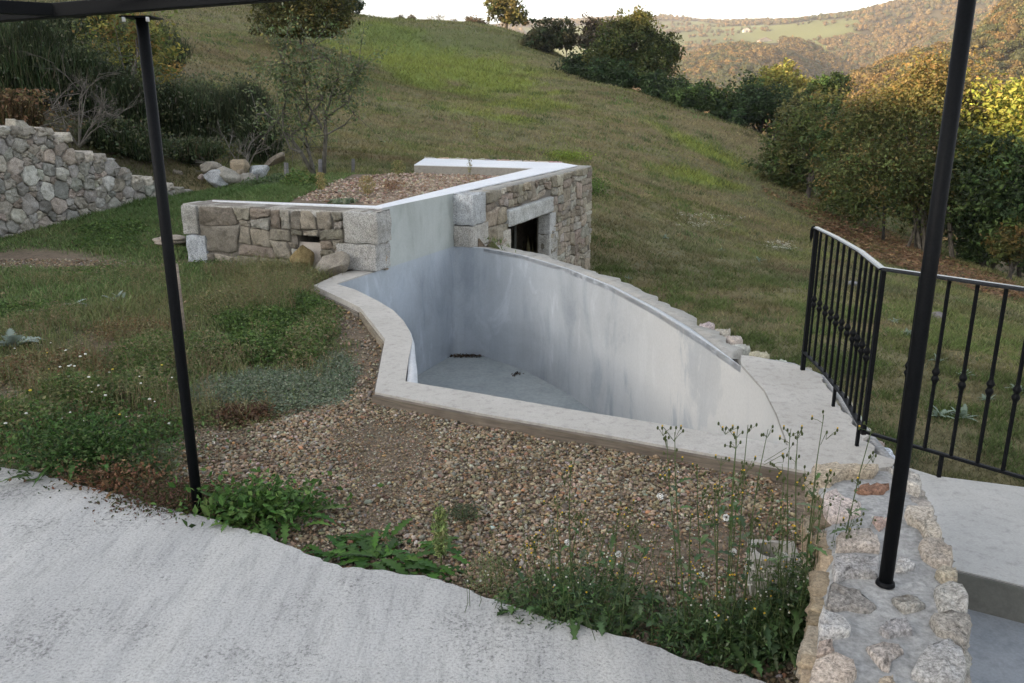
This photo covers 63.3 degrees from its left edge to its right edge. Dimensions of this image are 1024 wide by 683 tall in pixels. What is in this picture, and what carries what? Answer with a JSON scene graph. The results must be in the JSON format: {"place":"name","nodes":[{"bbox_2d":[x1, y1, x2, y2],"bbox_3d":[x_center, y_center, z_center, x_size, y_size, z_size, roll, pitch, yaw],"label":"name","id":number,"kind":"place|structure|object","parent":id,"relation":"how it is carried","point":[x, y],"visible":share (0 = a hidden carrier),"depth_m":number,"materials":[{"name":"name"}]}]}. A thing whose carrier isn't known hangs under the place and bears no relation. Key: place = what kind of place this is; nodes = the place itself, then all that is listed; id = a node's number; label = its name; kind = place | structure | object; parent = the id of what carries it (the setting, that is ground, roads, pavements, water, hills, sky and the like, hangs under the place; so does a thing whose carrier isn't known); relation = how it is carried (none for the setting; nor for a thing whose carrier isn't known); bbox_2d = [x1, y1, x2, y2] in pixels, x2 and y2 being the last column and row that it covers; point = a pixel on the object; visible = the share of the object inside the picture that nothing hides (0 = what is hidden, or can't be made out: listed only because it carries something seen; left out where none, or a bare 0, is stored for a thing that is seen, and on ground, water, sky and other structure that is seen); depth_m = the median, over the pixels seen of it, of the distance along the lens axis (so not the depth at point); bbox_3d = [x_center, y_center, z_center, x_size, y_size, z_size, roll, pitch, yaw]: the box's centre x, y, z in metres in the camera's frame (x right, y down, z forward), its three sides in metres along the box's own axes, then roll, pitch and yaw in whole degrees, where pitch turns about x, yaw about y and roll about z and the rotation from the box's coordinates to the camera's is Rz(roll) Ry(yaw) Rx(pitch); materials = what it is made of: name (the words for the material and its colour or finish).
{"place":"outdoors","nodes":[
{"label":"outdoors","id":0,"kind":"place"},
{"bbox_2d":[0,171,515,491],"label":"lawn grass","id":1,"kind":"structure","parent":0,"point":[144,209],"depth_m":8.69,"materials":[{"name":"plant"}]},
{"bbox_2d":[315,172,326,192],"bbox_3d":[-2.731,-2.277,11.912,0.181,0.311,0.191,0,16,0],"label":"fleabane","id":2,"kind":"object","parent":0,"point":[320,176],"visible":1,"depth_m":11.88,"materials":[{"name":"green plant"}]},
{"bbox_2d":[0,467,765,682],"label":"terrace","id":3,"kind":"structure","parent":0,"point":[119,597],"depth_m":2.94,"materials":[{"name":"concrete"}]},
{"bbox_2d":[0,0,975,589],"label":"pergola","id":4,"kind":"object","parent":3,"relation":"on","point":[944,158],"visible":0.91,"depth_m":2.47,"materials":[{"name":"black paint"}]},
{"bbox_2d":[0,0,1023,682],"bbox_3d":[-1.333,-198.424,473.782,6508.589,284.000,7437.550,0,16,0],"label":"ground","id":5,"kind":"structure","parent":0,"point":[528,228],"depth_m":17.11,"materials":[{"name":"plant"}]},
{"bbox_2d":[0,328,40,346],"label":"thistle","id":6,"kind":"object","parent":5,"relation":"on","point":[11,338],"visible":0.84,"depth_m":6.23,"materials":[{"name":"green plant"}]},
{"bbox_2d":[0,86,85,131],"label":"dock plant","id":7,"kind":"object","parent":5,"relation":"on","point":[19,107],"visible":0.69,"depth_m":12.03,"materials":[{"name":"brown plant"}]},
{"bbox_2d":[41,73,87,133],"bbox_3d":[-7.816,-3.745,12.786,2.304,1.957,1.700,-3,16,-9],"label":"dead broom","id":8,"kind":"object","parent":5,"relation":"on","point":[62,108],"visible":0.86,"depth_m":13.34,"materials":[{"name":"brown plant"}]},
{"bbox_2d":[0,1,138,101],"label":"broom shrub","id":9,"kind":"object","parent":5,"relation":"on","point":[16,72],"visible":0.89,"depth_m":14.81,"materials":[{"name":"green plant"}]},
{"bbox_2d":[15,49,144,147],"bbox_3d":[-7.327,-4.195,14.330,1.739,1.646,1.798,0,16,0],"label":"dead broom","id":10,"kind":"object","parent":5,"relation":"on","point":[101,106],"visible":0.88,"depth_m":14.18,"materials":[{"name":"grey plant"}]},
{"bbox_2d":[3,342,174,458],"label":"daisies","id":11,"kind":"object","parent":5,"relation":"on","point":[74,366],"visible":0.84,"depth_m":4.93,"materials":[{"name":"white plant"}]},
{"bbox_2d":[0,119,192,236],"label":"dry stone wall","id":12,"kind":"structure","parent":5,"relation":"on","point":[48,175],"depth_m":11.73,"materials":[{"name":"stone"}]},
{"bbox_2d":[42,117,165,153],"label":"broom shrub","id":13,"kind":"object","parent":5,"relation":"on","point":[111,143],"visible":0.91,"depth_m":14.53,"materials":[{"name":"green plant"}]},
{"bbox_2d":[20,0,199,63],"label":"broom shrub","id":14,"kind":"object","parent":5,"relation":"on","point":[64,26],"visible":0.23,"depth_m":21.76,"materials":[{"name":"green plant"}]},
{"bbox_2d":[55,36,179,115],"bbox_3d":[-8.494,-5.123,16.257,3.810,1.550,3.299,0,16,0],"label":"broom shrub","id":15,"kind":"object","parent":5,"relation":"on","point":[85,66],"visible":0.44,"depth_m":15.78,"materials":[{"name":"green plant"}]},
{"bbox_2d":[0,381,249,494],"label":"green weed","id":16,"kind":"object","parent":5,"relation":"on","point":[92,437],"visible":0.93,"depth_m":4.16,"materials":[{"name":"green plant"}]},
{"bbox_2d":[64,57,189,132],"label":"broom shrub","id":17,"kind":"object","parent":5,"relation":"on","point":[120,90],"visible":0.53,"depth_m":15.94,"materials":[{"name":"green plant"}]},
{"bbox_2d":[65,10,189,90],"bbox_3d":[-8.966,-6.744,19.801,3.139,3.074,2.608,11,19,34],"label":"shrub","id":18,"kind":"object","parent":5,"relation":"on","point":[160,48],"visible":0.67,"depth_m":19.49,"materials":[{"name":"green plant"}]},
{"bbox_2d":[9,449,253,498],"bbox_3d":[-1.793,0.636,3.983,1.124,0.266,0.384,0,16,0],"label":"dried dock","id":19,"kind":"object","parent":5,"relation":"on","point":[131,476],"visible":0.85,"depth_m":3.95,"materials":[{"name":"brown plant"}]},
{"bbox_2d":[102,130,199,161],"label":"broom shrub","id":20,"kind":"object","parent":5,"relation":"on","point":[136,153],"visible":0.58,"depth_m":14.96,"materials":[{"name":"green plant"}]},
{"bbox_2d":[49,465,272,523],"bbox_3d":[-1.580,0.716,3.831,1.105,0.191,0.611,0,16,0],"label":"red spurge","id":21,"kind":"object","parent":5,"relation":"on","point":[173,494],"visible":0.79,"depth_m":3.82,"materials":[{"name":"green plant"}]},
{"bbox_2d":[152,235,185,244],"bbox_3d":[-4.193,-1.239,10.152,0.402,0.113,0.240,0,16,0],"label":"broken slab","id":22,"kind":"object","parent":5,"relation":"on","point":[178,239],"depth_m":10.09,"materials":[{"name":"stone"}]},
{"bbox_2d":[0,252,357,491],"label":"wispy weeds","id":23,"kind":"object","parent":5,"relation":"on","point":[222,267],"visible":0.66,"depth_m":6.13,"materials":[{"name":"green plant"}]},
{"bbox_2d":[110,11,247,78],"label":"broom shrub","id":24,"kind":"object","parent":5,"relation":"on","point":[184,46],"visible":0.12,"depth_m":24.55,"materials":[{"name":"green plant"}]},
{"bbox_2d":[176,264,185,331],"bbox_3d":[-2.579,-0.285,6.473,0.033,0.648,0.031,0,16,0],"label":"stake","id":25,"kind":"object","parent":5,"relation":"on","point":[181,300],"visible":0.41,"depth_m":6.45,"materials":[{"name":"grey wood"}]},
{"bbox_2d":[120,72,245,141],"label":"broom shrub","id":26,"kind":"object","parent":5,"relation":"on","point":[192,111],"visible":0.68,"depth_m":17.07,"materials":[{"name":"green plant"}]},
{"bbox_2d":[0,164,368,487],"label":"ground cover","id":27,"kind":"object","parent":5,"relation":"on","point":[314,335],"visible":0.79,"depth_m":5.84,"materials":[{"name":"green plant"}]},
{"bbox_2d":[162,135,250,164],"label":"broom shrub","id":28,"kind":"object","parent":5,"relation":"on","point":[210,150],"visible":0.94,"depth_m":15.94,"materials":[{"name":"green plant"}]},
{"bbox_2d":[162,72,251,140],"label":"broom shrub","id":29,"kind":"object","parent":5,"relation":"on","point":[213,98],"visible":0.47,"depth_m":18.08,"materials":[{"name":"green plant"}]},
{"bbox_2d":[200,161,221,173],"bbox_3d":[-5.493,-3.147,15.209,0.391,0.311,0.300,0,16,0],"label":"rock","id":30,"kind":"object","parent":5,"relation":"on","point":[205,167],"visible":0.62,"depth_m":15.09,"materials":[{"name":"stone"}]},
{"bbox_2d":[203,169,227,187],"bbox_3d":[-5.243,-2.881,14.768,0.410,0.360,0.377,0,16,0],"label":"rock","id":31,"kind":"object","parent":5,"relation":"on","point":[213,177],"visible":0.79,"depth_m":14.64,"materials":[{"name":"stone"}]},
{"bbox_2d":[217,166,241,183],"bbox_3d":[-5.037,-2.953,14.896,0.523,0.392,0.463,-14,21,-40],"label":"rock","id":32,"kind":"object","parent":5,"relation":"on","point":[228,175],"visible":0.76,"depth_m":14.72,"materials":[{"name":"stone"}]},
{"bbox_2d":[230,159,249,172],"bbox_3d":[-4.965,-3.144,15.129,0.368,0.346,0.345,0,16,0],"label":"rock","id":33,"kind":"object","parent":32,"relation":"on","point":[239,164],"visible":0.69,"depth_m":14.99,"materials":[{"name":"stone"}]},
{"bbox_2d":[194,120,289,183],"bbox_3d":[-5.103,-3.635,15.671,1.915,1.269,1.411,-7,17,-23],"label":"dead broom","id":34,"kind":"object","parent":5,"relation":"on","point":[247,157],"visible":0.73,"depth_m":15.79,"materials":[{"name":"brown plant"}]},
{"bbox_2d":[240,173,254,182],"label":"rock","id":35,"kind":"object","parent":5,"relation":"on","point":[244,176],"visible":0.41,"depth_m":14.78,"materials":[{"name":"stone"}]},
{"bbox_2d":[195,70,315,143],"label":"broom shrub","id":36,"kind":"object","parent":5,"relation":"on","point":[243,97],"visible":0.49,"depth_m":18.38,"materials":[{"name":"green plant"}]},
{"bbox_2d":[249,165,269,176],"bbox_3d":[-4.641,-3.110,15.259,0.373,0.266,0.353,-7,18,-24],"label":"rock","id":37,"kind":"object","parent":5,"relation":"on","point":[261,170],"visible":0.72,"depth_m":15.13,"materials":[{"name":"stone"}]},
{"bbox_2d":[200,108,320,163],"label":"broom shrub","id":38,"kind":"object","parent":5,"relation":"on","point":[261,157],"visible":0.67,"depth_m":17.27,"materials":[{"name":"green plant"}]},
{"bbox_2d":[150,460,383,544],"bbox_3d":[-1.079,0.710,3.701,1.004,0.339,0.490,-6,17,-19],"label":"sow thistle","id":39,"kind":"object","parent":5,"relation":"on","point":[263,502],"visible":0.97,"depth_m":3.67,"materials":[{"name":"green plant"}]},
{"bbox_2d":[264,152,284,165],"bbox_3d":[-4.641,-3.593,16.412,0.465,0.305,0.402,14,21,41],"label":"rock","id":40,"kind":"object","parent":5,"relation":"on","point":[279,157],"visible":0.88,"depth_m":16.30,"materials":[{"name":"stone"}]},
{"bbox_2d":[240,0,360,44],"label":"round tree","id":41,"kind":"object","parent":5,"relation":"on","point":[314,13],"visible":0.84,"depth_m":41.22,"materials":[{"name":"green plant"}]},
{"bbox_2d":[289,245,313,269],"bbox_3d":[-2.301,-0.917,9.097,0.254,0.292,0.228,0,16,0],"label":"boulder","id":42,"kind":"object","parent":5,"relation":"on","point":[301,252],"visible":0.68,"depth_m":9.02,"materials":[{"name":"stone"}]},
{"bbox_2d":[299,242,320,268],"bbox_3d":[-2.252,-0.945,9.225,0.341,0.311,0.127,5,17,18],"label":"paving slab","id":43,"kind":"object","parent":5,"relation":"on","point":[315,247],"depth_m":9.19,"materials":[{"name":"stone"}]},
{"bbox_2d":[237,1,392,174],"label":"apple tree","id":44,"kind":"object","parent":5,"relation":"on","point":[322,91],"visible":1,"depth_m":14.85,"materials":[{"name":"green plant"}]},
{"bbox_2d":[315,251,349,275],"bbox_3d":[-1.936,-0.832,8.970,0.409,0.311,0.351,0,16,0],"label":"boulder","id":45,"kind":"object","parent":5,"relation":"on","point":[339,260],"visible":0.79,"depth_m":8.86,"materials":[{"name":"stone"}]},
{"bbox_2d":[343,0,365,13],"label":"hilltop bush","id":46,"kind":"object","parent":5,"relation":"on","point":[361,5],"visible":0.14,"depth_m":77.97,"materials":[{"name":"green plant"}]},
{"bbox_2d":[301,518,470,583],"bbox_3d":[-0.548,0.932,3.419,0.759,0.160,0.740,-14,21,-41],"label":"dandelion clump","id":47,"kind":"object","parent":5,"relation":"on","point":[367,544],"visible":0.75,"depth_m":3.42,"materials":[{"name":"green plant"}]},
{"bbox_2d":[181,156,591,271],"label":"pool house","id":48,"kind":"structure","parent":5,"relation":"on","point":[555,197],"depth_m":10.04,"materials":[{"name":"stone"}]},
{"bbox_2d":[358,175,375,195],"bbox_3d":[-1.978,-2.126,11.373,0.256,0.316,0.270,-14,21,-40],"label":"fleabane","id":49,"kind":"object","parent":48,"relation":"on","point":[365,188],"visible":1,"depth_m":11.34,"materials":[{"name":"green plant"}]},
{"bbox_2d":[285,172,501,203],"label":"roof gravel","id":50,"kind":"structure","parent":48,"relation":"on","point":[351,185],"depth_m":12.90,"materials":[{"name":"gravel"}]},
{"bbox_2d":[327,197,359,204],"bbox_3d":[-2.145,-1.817,10.777,0.377,0.137,0.404,7,17,22],"label":"mullein","id":51,"kind":"object","parent":50,"relation":"on","point":[343,201],"visible":0.98,"depth_m":10.68,"materials":[{"name":"green plant"}]},
{"bbox_2d":[378,180,406,189],"bbox_3d":[-1.771,-2.299,12.238,0.459,0.174,0.421,0,16,0],"label":"fleabane","id":52,"kind":"object","parent":50,"relation":"on","point":[390,184],"visible":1,"depth_m":12.20,"materials":[{"name":"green plant"}]},
{"bbox_2d":[508,225,516,248],"bbox_3d":[-0.040,-1.144,13.074,0.026,1.692,0.573,-6,17,-19],"label":"door","id":53,"kind":"structure","parent":48,"relation":"in","point":[514,228],"depth_m":12.71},
{"bbox_2d":[391,159,405,173],"bbox_3d":[-1.988,-3.023,14.511,0.274,0.313,0.287,0,16,0],"label":"fleabane","id":54,"kind":"object","parent":5,"relation":"on","point":[397,162],"visible":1,"depth_m":14.47,"materials":[{"name":"green plant"}]},
{"bbox_2d":[0,239,803,682],"bbox_3d":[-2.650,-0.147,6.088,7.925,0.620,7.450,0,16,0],"label":"gravel","id":55,"kind":"structure","parent":5,"relation":"on","point":[360,407],"depth_m":4.10,"materials":[{"name":"gravel"}]},
{"bbox_2d":[430,505,449,568],"bbox_3d":[-0.285,0.784,3.324,0.084,0.280,0.088,0,16,0],"label":"fleabane","id":56,"kind":"object","parent":55,"relation":"on","point":[440,531],"visible":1,"depth_m":3.30,"materials":[{"name":"green plant"}]},
{"bbox_2d":[464,553,513,594],"bbox_3d":[-0.087,0.895,3.161,0.196,0.156,0.199,0,16,0],"label":"fleabane","id":57,"kind":"object","parent":55,"relation":"on","point":[490,574],"visible":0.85,"depth_m":3.15,"materials":[{"name":"green plant"}]},
{"bbox_2d":[745,539,801,595],"bbox_3d":[1.008,0.897,3.220,0.176,0.200,0.150,2,16,7],"label":"hollow block","id":58,"kind":"object","parent":55,"relation":"on","point":[775,543],"depth_m":3.17,"materials":[{"name":"concrete"}]},
{"bbox_2d":[444,502,483,523],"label":"plant","id":59,"kind":"object","parent":5,"relation":"on","point":[458,515],"visible":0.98,"depth_m":3.75,"materials":[{"name":"green plant"}]},
{"bbox_2d":[463,14,488,24],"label":"skyline bush","id":60,"kind":"object","parent":5,"relation":"on","point":[473,19],"visible":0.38,"depth_m":92.91,"materials":[{"name":"green plant"}]},
{"bbox_2d":[482,0,529,28],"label":"hedgerow tree","id":61,"kind":"object","parent":5,"relation":"on","point":[506,12],"visible":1,"depth_m":89.97,"materials":[{"name":"green plant"}]},
{"bbox_2d":[2,0,1023,486],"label":"meadow grass","id":62,"kind":"structure","parent":5,"relation":"on","point":[904,312],"depth_m":23.25,"materials":[{"name":"plant"}]},
{"bbox_2d":[518,16,579,53],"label":"hedgerow tree","id":63,"kind":"object","parent":5,"relation":"on","point":[545,39],"visible":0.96,"depth_m":68.73,"materials":[{"name":"green plant"}]},
{"bbox_2d":[529,144,605,162],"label":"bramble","id":64,"kind":"object","parent":5,"relation":"on","point":[567,153],"visible":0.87,"depth_m":28.02,"materials":[{"name":"green plant"}]},
{"bbox_2d":[463,461,672,639],"bbox_3d":[0.210,0.736,2.948,0.787,0.699,0.440,0,16,0],"label":"ragwort","id":65,"kind":"object","parent":5,"relation":"on","point":[579,617],"visible":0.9,"depth_m":2.97,"materials":[{"name":"green plant"}]},
{"bbox_2d":[550,47,643,88],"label":"hedgerow tree","id":66,"kind":"object","parent":5,"relation":"on","point":[614,76],"visible":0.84,"depth_m":53.80,"materials":[{"name":"green plant"}]},
{"bbox_2d":[574,11,625,53],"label":"hedgerow tree","id":67,"kind":"object","parent":5,"relation":"on","point":[583,38],"visible":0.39,"depth_m":67.25,"materials":[{"name":"green plant"}]},
{"bbox_2d":[314,244,894,486],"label":"swimming pool","id":68,"kind":"structure","parent":5,"relation":"on","point":[606,361],"depth_m":7.57,"materials":[{"name":"concrete"}]},
{"bbox_2d":[449,353,523,376],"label":"leaf litter","id":69,"kind":"object","parent":68,"relation":"on","point":[468,355],"visible":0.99,"depth_m":10.88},
{"bbox_2d":[592,173,620,198],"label":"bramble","id":70,"kind":"object","parent":5,"relation":"on","point":[594,187],"visible":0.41,"depth_m":22.08,"materials":[{"name":"green plant"}]},
{"bbox_2d":[574,5,689,86],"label":"hedgerow tree","id":71,"kind":"object","parent":5,"relation":"on","point":[656,50],"visible":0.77,"depth_m":55.37,"materials":[{"name":"green plant"}]},
{"bbox_2d":[637,69,692,99],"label":"hedgerow tree","id":72,"kind":"object","parent":5,"relation":"on","point":[654,85],"visible":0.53,"depth_m":51.20,"materials":[{"name":"green plant"}]},
{"bbox_2d":[576,422,803,676],"bbox_3d":[0.627,0.680,2.786,0.830,0.922,0.448,0,16,0],"label":"ragwort","id":73,"kind":"object","parent":5,"relation":"on","point":[705,621],"visible":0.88,"depth_m":2.79,"materials":[{"name":"green plant"}]},
{"bbox_2d":[662,78,751,111],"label":"hedgerow tree","id":74,"kind":"object","parent":5,"relation":"on","point":[697,95],"visible":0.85,"depth_m":46.99,"materials":[{"name":"green plant"}]},
{"bbox_2d":[706,104,748,127],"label":"hedgerow tree","id":75,"kind":"object","parent":5,"relation":"on","point":[724,113],"visible":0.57,"depth_m":45.76,"materials":[{"name":"green plant"}]},
{"bbox_2d":[709,505,808,677],"bbox_3d":[0.846,0.827,2.783,0.366,0.643,0.281,0,16,0],"label":"ragwort","id":76,"kind":"object","parent":5,"relation":"on","point":[768,630],"visible":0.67,"depth_m":2.78,"materials":[{"name":"green plant"}]},
{"bbox_2d":[500,0,1023,153],"bbox_3d":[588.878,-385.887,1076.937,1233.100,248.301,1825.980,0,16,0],"label":"woods","id":77,"kind":"object","parent":5,"relation":"on","point":[998,27],"visible":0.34,"depth_m":797.53,"materials":[{"name":"brown plant"}]},
{"bbox_2d":[725,66,798,139],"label":"hedgerow tree","id":78,"kind":"object","parent":5,"relation":"on","point":[764,108],"visible":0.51,"depth_m":48.69,"materials":[{"name":"green plant"}]},
{"bbox_2d":[740,57,818,138],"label":"hedgerow tree","id":79,"kind":"object","parent":5,"relation":"on","point":[775,73],"visible":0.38,"depth_m":60.11,"materials":[{"name":"yellow plant"}]},
{"bbox_2d":[768,86,821,155],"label":"hedgerow tree","id":80,"kind":"object","parent":5,"relation":"on","point":[786,110],"visible":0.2,"depth_m":43.84,"materials":[{"name":"green plant"}]},
{"bbox_2d":[740,86,865,197],"bbox_3d":[12.692,-8.341,35.077,5.763,4.780,5.122,-4,16,-14],"label":"hazel tree","id":81,"kind":"object","parent":5,"relation":"on","point":[786,159],"visible":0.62,"depth_m":34.64,"materials":[{"name":"green plant"}]},
{"bbox_2d":[748,410,884,668],"bbox_3d":[1.013,0.668,2.770,0.478,0.898,0.298,0,16,0],"label":"ragwort","id":82,"kind":"object","parent":5,"relation":"on","point":[792,596],"visible":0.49,"depth_m":2.77,"materials":[{"name":"green plant"}]},
{"bbox_2d":[789,71,855,107],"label":"hedgerow tree","id":83,"kind":"object","parent":5,"relation":"on","point":[824,83],"visible":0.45,"depth_m":47.15,"materials":[{"name":"green plant"}]},
{"bbox_2d":[804,93,902,231],"bbox_3d":[13.812,-7.055,33.637,4.313,5.771,9.016,4,17,15],"label":"hazel tree","id":84,"kind":"object","parent":5,"relation":"on","point":[821,137],"visible":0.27,"depth_m":31.17,"materials":[{"name":"green plant"}]},
{"bbox_2d":[796,462,972,682],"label":"parapet wall","id":85,"kind":"structure","parent":5,"relation":"on","point":[914,625],"depth_m":2.44,"materials":[{"name":"stone"}]},
{"bbox_2d":[762,185,1023,301],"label":"fallen leaves","id":86,"kind":"object","parent":5,"relation":"on","point":[904,253],"visible":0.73,"depth_m":25.18,"materials":[{"name":"brown plant"}]},
{"bbox_2d":[881,206,885,240],"bbox_3d":[12.079,-3.862,26.982,0.188,1.171,0.097,0,16,0],"label":"stake","id":87,"kind":"object","parent":86,"relation":"on","point":[883,232],"visible":0.72,"depth_m":27.00,"materials":[{"name":"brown wood"}]},
{"bbox_2d":[803,35,1022,256],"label":"chestnut tree","id":88,"kind":"object","parent":5,"relation":"on","point":[893,157],"visible":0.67,"depth_m":26.50,"materials":[{"name":"green plant"}]},
{"bbox_2d":[882,190,956,241],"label":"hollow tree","id":89,"kind":"object","parent":5,"relation":"on","point":[897,211],"visible":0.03,"depth_m":42.37,"materials":[{"name":"green plant"}]},
{"bbox_2d":[932,405,954,418],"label":"thistle","id":90,"kind":"object","parent":5,"relation":"on","point":[944,411],"visible":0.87,"depth_m":8.52,"materials":[{"name":"green plant"}]},
{"bbox_2d":[892,466,1023,586],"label":"landing","id":91,"kind":"object","parent":5,"relation":"on","point":[981,524],"visible":0.3,"depth_m":3.60,"materials":[{"name":"concrete"}]},
{"bbox_2d":[800,226,1023,479],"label":"railing","id":92,"kind":"object","parent":91,"relation":"on","point":[857,343],"visible":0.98,"depth_m":4.32,"materials":[{"name":"black"}]},
{"bbox_2d":[957,571,1023,622],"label":"step riser","id":93,"kind":"object","parent":91,"relation":"attached to","point":[1004,600],"depth_m":3.19,"materials":[{"name":"concrete"}]},
{"bbox_2d":[945,404,977,421],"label":"thistle","id":94,"kind":"object","parent":5,"relation":"on","point":[964,409],"visible":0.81,"depth_m":8.56,"materials":[{"name":"green plant"}]},
{"bbox_2d":[920,123,1023,269],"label":"oak tree","id":95,"kind":"object","parent":5,"relation":"on","point":[994,206],"visible":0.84,"depth_m":25.09,"materials":[{"name":"green plant"}]},
{"bbox_2d":[946,232,997,266],"bbox_3d":[15.289,-2.970,27.189,1.762,1.588,1.776,0,16,0],"label":"sapling","id":96,"kind":"object","parent":5,"relation":"on","point":[972,253],"visible":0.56,"depth_m":27.06,"materials":[{"name":"green plant"}]},
{"bbox_2d":[940,69,1023,185],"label":"maple tree","id":97,"kind":"object","parent":5,"relation":"on","point":[1012,104],"visible":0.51,"depth_m":25.82,"materials":[{"name":"yellow plant"}]},
{"bbox_2d":[967,609,1023,682],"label":"steps","id":98,"kind":"structure","parent":5,"relation":"on","point":[995,650],"depth_m":3.01,"materials":[{"name":"concrete"}]},
{"bbox_2d":[980,215,1023,279],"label":"sapling","id":99,"kind":"object","parent":5,"relation":"on","point":[1012,235],"visible":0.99,"depth_m":24.02,"materials":[{"name":"green plant"}]},
{"bbox_2d":[995,255,1023,277],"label":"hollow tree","id":100,"kind":"object","parent":5,"relation":"on","point":[1018,273],"visible":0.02,"depth_m":38.45,"materials":[{"name":"green plant"}]},
{"bbox_2d":[351,0,892,23],"label":"sky","id":101,"kind":"structure","parent":0,"point":[702,9],"materials":[{"name":"white"}]},
{"bbox_2d":[670,212,740,232],"bbox_3d":[4.946,-3.060,21.457,2.200,0.546,0.904,0,16,0],"label":"dried umbel","id":102,"kind":"object","parent":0,"point":[702,227],"visible":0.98,"depth_m":21.47,"materials":[{"name":"green plant"}]},
{"bbox_2d":[765,241,792,251],"bbox_3d":[6.969,-2.453,21.455,0.945,0.317,0.560,4,16,13],"label":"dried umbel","id":103,"kind":"object","parent":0,"point":[777,247],"visible":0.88,"depth_m":21.49,"materials":[{"name":"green plant"}]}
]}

